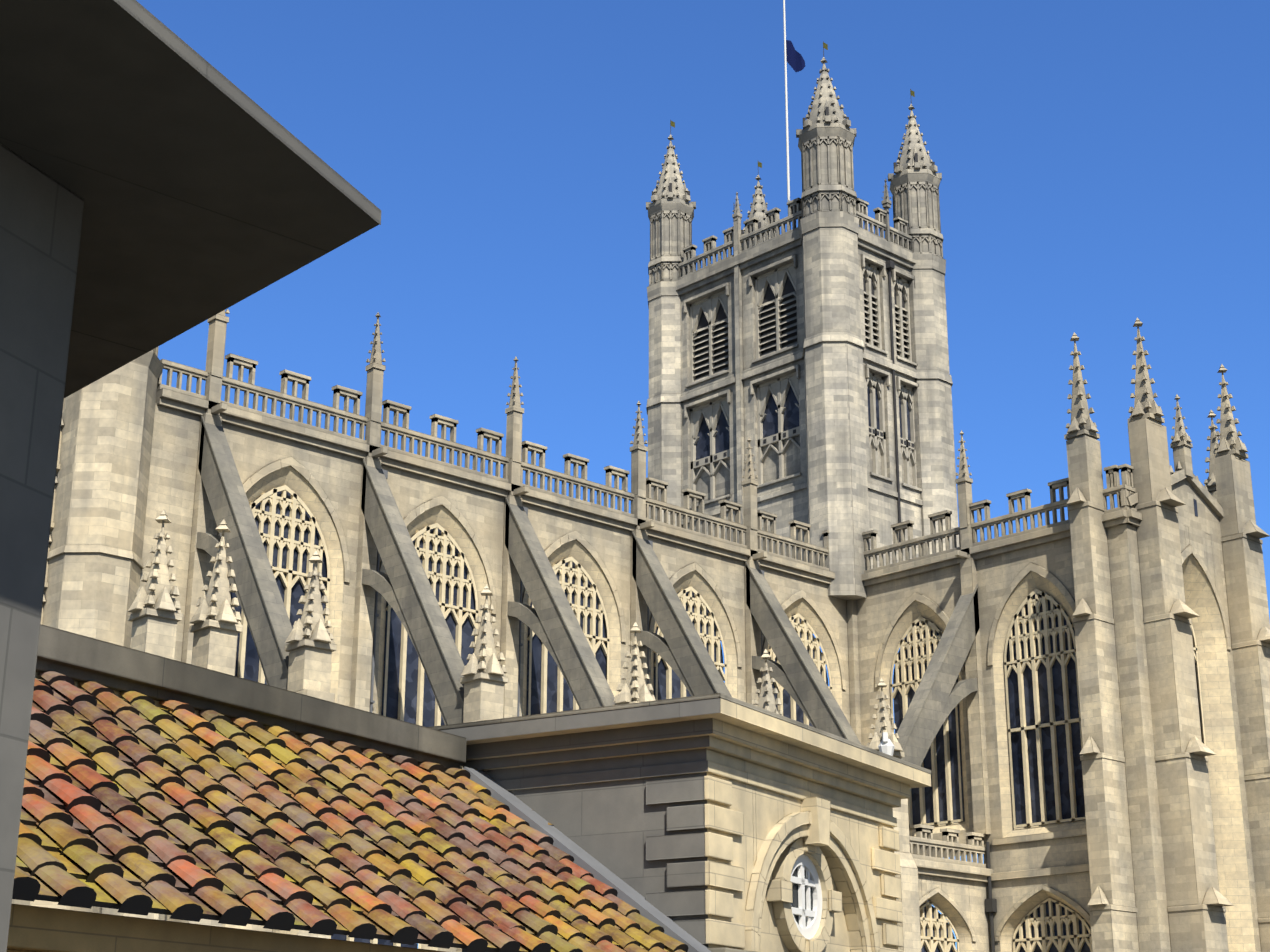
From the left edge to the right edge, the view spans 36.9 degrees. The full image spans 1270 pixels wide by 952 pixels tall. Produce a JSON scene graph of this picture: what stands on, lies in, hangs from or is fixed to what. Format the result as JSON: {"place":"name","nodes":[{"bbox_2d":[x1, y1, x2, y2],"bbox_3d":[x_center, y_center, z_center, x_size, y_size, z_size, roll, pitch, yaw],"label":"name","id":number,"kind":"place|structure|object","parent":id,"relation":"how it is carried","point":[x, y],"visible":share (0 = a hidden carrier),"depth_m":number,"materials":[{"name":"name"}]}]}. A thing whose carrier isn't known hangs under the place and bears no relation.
{"place":"outdoors","nodes":[
{"label":"outdoors","id":0,"kind":"place"},
{"bbox_2d":[7,624,710,951],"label":"tiled roof","id":1,"kind":"structure","parent":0,"point":[174,789],"depth_m":14.08,"materials":[{"name":"orange tile"}]},
{"bbox_2d":[427,693,930,951],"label":"stone pavilion","id":2,"kind":"structure","parent":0,"point":[718,822],"depth_m":18.08,"materials":[{"name":"beige stone"}]},
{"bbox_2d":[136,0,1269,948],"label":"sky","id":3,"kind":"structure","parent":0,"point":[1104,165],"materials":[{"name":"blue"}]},
{"bbox_2d":[646,0,958,633],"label":"abbey tower","id":4,"kind":"structure","parent":0,"point":[809,355],"depth_m":89.61,"materials":[{"name":"beige stone"}]},
{"bbox_2d":[857,318,1269,951],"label":"transept","id":5,"kind":"structure","parent":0,"point":[1097,760],"depth_m":74.50,"materials":[{"name":"beige stone"}]},
{"label":"ground","id":6,"kind":"structure","parent":0,"visible":0},
{"bbox_2d":[0,0,380,951],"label":"building","id":7,"kind":"structure","parent":6,"relation":"on","point":[160,182],"depth_m":6.52,"materials":[{"name":"stone"}]},
{"bbox_2d":[140,309,860,742],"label":"abbey nave","id":8,"kind":"structure","parent":6,"relation":"on","point":[302,483],"depth_m":68.61,"materials":[{"name":"beige stone"}]},
{"bbox_2d":[12,346,163,911],"bbox_3d":[-20.045,5.003,61.855,3.030,33.488,12.551,16,-24,-40],"label":"abbey west front","id":9,"kind":"object","parent":8,"relation":"attached to","point":[94,566],"visible":0.25,"depth_m":58.49,"materials":[{"name":"stone"}]},
{"bbox_2d":[93,415,992,951],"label":"abbey aisle","id":10,"kind":"object","parent":8,"relation":"attached to","point":[951,885],"visible":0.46,"depth_m":64.95,"materials":[{"name":"beige stone"}]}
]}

